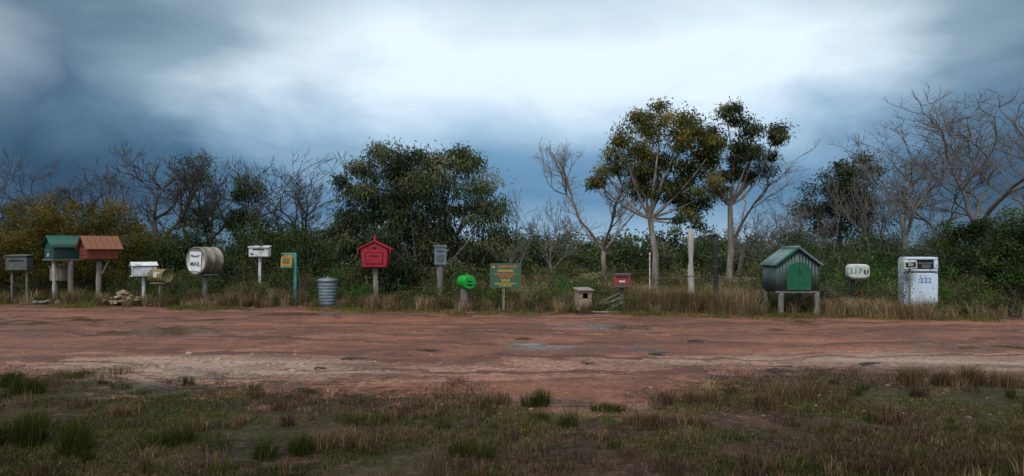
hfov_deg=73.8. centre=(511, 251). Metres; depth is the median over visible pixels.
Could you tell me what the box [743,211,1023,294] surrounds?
thicket
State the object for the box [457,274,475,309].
green drum letterbox
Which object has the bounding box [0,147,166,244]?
bare tree
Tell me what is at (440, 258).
door
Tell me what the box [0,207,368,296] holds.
thicket
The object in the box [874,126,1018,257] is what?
bare tree
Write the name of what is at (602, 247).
dead gum tree
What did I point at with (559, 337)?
dirt road
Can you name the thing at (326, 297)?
galvanised bin
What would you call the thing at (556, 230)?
bare tree
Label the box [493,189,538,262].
bare tree
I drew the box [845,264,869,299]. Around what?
white can letterbox
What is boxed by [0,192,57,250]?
bare tree
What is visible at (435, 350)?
fallen twigs
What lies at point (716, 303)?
dry grass
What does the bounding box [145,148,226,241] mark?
tree
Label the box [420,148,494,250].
bare tree
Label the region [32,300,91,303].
concrete rubble
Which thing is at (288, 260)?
yellow letterbox
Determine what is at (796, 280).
arched door
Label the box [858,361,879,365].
fallen twigs
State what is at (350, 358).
fallen twigs
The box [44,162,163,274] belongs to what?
bare tree
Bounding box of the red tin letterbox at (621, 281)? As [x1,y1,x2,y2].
[613,264,630,301]
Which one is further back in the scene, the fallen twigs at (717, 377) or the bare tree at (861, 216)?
the bare tree at (861, 216)
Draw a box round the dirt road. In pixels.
[0,305,1023,405]
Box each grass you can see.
[0,274,1023,475]
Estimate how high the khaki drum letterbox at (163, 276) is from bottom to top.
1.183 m
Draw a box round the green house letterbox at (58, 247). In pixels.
[40,235,83,297]
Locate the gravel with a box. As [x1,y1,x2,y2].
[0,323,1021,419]
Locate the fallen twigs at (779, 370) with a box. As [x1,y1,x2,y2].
[766,368,791,372]
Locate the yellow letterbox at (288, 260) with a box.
[280,253,296,300]
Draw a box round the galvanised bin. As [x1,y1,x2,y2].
[317,277,338,305]
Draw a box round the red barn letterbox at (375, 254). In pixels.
[356,236,393,300]
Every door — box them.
[437,255,444,261]
[787,262,810,289]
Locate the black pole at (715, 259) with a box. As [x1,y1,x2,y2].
[712,235,718,294]
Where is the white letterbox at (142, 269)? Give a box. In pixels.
[129,262,158,296]
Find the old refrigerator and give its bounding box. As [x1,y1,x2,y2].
[898,257,937,306]
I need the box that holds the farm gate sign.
[490,263,520,309]
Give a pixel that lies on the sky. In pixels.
(257, 81)
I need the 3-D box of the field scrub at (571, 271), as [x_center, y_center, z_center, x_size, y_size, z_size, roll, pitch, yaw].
[7.886,0.926,35.378,17.798,1.561,18.725,0,0,9]
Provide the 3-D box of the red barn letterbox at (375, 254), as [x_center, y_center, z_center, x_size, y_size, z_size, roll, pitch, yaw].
[-4.000,0.627,19.997,1.000,2.167,0.625,0,0,-3]
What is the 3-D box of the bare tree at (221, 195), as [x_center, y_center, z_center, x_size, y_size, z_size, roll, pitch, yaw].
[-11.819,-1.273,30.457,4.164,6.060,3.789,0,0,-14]
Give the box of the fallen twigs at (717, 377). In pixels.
[706,375,728,379]
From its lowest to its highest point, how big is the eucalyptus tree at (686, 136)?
8.925 m
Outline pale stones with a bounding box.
[161,350,405,374]
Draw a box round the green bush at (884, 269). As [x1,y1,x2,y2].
[536,242,907,290]
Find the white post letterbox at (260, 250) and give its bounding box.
[248,243,271,294]
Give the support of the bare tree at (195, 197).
on the ground at (747, 419)
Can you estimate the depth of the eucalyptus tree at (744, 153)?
32.73 m
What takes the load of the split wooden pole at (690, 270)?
on the ground at (747, 419)
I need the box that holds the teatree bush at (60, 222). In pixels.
[0,188,186,295]
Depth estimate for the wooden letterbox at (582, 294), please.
17.96 m
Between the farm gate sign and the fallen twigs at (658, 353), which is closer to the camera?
the fallen twigs at (658, 353)
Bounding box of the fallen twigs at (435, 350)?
[416,349,440,351]
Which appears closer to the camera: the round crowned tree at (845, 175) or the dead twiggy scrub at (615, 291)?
the dead twiggy scrub at (615, 291)
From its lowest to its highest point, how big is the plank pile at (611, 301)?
0.617 m
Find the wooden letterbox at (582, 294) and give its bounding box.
[572,287,594,310]
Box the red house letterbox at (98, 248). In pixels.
[75,236,122,296]
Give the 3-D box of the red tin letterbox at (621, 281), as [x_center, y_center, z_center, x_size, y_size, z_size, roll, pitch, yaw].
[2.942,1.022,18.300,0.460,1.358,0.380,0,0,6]
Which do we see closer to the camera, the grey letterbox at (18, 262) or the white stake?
the grey letterbox at (18, 262)
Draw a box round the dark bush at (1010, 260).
[921,198,1023,305]
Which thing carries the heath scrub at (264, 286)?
on the ground at (747, 419)
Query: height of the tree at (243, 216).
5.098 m
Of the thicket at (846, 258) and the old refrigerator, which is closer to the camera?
the old refrigerator
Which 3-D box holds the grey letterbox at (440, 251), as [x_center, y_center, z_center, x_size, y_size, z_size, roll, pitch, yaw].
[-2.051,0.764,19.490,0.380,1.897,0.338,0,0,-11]
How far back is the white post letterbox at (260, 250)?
20.85 m
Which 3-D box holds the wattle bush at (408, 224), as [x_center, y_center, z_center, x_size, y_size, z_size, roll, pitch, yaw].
[-2.868,-1.001,22.403,7.049,5.659,4.411,0,0,0]
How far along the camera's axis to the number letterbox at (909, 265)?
16.93 m
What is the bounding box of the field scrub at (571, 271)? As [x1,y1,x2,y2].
[516,254,823,290]
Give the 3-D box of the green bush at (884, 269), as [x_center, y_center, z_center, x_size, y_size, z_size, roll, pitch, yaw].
[10.431,0.645,28.532,16.800,2.337,9.995,0,0,-41]
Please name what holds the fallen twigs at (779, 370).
on the ground at (747, 419)
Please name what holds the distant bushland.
on the ground at (747, 419)
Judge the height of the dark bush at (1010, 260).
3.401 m
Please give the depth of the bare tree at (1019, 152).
30.97 m
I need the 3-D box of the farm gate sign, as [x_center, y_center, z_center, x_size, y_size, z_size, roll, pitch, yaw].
[-0.175,1.008,18.227,0.815,1.385,0.095,0,0,-2]
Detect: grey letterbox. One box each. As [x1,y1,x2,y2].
[5,254,33,300]
[433,245,446,297]
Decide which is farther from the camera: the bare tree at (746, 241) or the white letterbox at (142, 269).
the bare tree at (746, 241)
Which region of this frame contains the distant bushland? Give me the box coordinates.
[2,216,978,276]
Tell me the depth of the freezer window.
17.10 m
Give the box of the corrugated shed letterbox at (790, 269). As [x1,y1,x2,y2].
[759,246,823,314]
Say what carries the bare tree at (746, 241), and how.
on the ground at (747, 419)
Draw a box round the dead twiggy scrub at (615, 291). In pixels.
[112,256,1023,315]
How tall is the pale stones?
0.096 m
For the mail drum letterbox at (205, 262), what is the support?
on the ground at (747, 419)
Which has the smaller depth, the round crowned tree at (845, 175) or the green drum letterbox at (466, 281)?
the green drum letterbox at (466, 281)
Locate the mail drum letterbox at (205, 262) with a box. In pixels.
[186,247,223,299]
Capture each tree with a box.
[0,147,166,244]
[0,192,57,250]
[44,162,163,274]
[95,139,296,245]
[106,140,221,256]
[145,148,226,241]
[196,160,289,238]
[206,172,282,243]
[222,147,345,260]
[330,142,426,222]
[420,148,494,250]
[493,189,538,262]
[511,197,583,283]
[534,133,680,280]
[582,96,734,284]
[692,96,798,284]
[699,139,819,279]
[720,201,808,279]
[749,183,858,259]
[783,146,893,263]
[822,164,903,273]
[829,112,1012,255]
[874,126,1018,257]
[876,81,1023,264]
[974,100,1023,204]
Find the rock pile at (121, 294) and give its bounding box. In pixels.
[101,290,151,305]
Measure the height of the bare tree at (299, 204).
5.857 m
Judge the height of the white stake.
1.752 m
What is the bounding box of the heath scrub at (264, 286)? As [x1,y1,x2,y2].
[0,256,1023,315]
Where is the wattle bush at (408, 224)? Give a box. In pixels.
[315,135,531,302]
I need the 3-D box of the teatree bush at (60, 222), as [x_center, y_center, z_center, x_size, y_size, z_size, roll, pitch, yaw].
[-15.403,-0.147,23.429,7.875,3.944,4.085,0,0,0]
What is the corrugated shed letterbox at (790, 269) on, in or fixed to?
on the ground at (747, 419)
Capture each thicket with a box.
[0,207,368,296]
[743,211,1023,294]
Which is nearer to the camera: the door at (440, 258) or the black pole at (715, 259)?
the black pole at (715, 259)
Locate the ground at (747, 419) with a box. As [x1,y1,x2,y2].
[0,253,1023,475]
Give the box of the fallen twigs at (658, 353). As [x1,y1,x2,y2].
[648,352,667,354]
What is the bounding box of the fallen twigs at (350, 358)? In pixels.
[340,357,366,359]
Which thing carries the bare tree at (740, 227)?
on the ground at (747, 419)
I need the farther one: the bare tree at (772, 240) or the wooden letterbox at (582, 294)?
the bare tree at (772, 240)
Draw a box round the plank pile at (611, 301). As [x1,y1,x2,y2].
[592,293,623,312]
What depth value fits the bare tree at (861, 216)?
30.92 m
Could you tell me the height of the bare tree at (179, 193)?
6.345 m
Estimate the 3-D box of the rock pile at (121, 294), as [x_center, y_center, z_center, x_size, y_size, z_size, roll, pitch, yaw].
[-11.461,1.395,20.402,1.556,0.509,0.722,0,0,0]
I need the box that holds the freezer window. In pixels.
[915,260,933,268]
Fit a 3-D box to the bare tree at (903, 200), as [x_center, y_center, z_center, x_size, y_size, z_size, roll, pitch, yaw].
[17.837,-2.151,30.040,6.913,7.860,5.795,0,0,-31]
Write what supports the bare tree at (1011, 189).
on the ground at (747, 419)
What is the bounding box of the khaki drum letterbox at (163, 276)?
[148,269,173,300]
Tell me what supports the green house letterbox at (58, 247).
on the ground at (747, 419)
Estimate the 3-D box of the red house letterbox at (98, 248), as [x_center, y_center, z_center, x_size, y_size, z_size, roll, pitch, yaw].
[-13.003,0.608,21.500,0.974,2.193,1.072,0,0,41]
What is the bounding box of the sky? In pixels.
[0,0,1023,251]
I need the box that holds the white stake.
[649,253,650,291]
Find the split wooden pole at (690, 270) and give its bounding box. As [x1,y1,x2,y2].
[687,229,694,295]
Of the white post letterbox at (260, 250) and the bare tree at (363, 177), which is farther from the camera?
the bare tree at (363, 177)

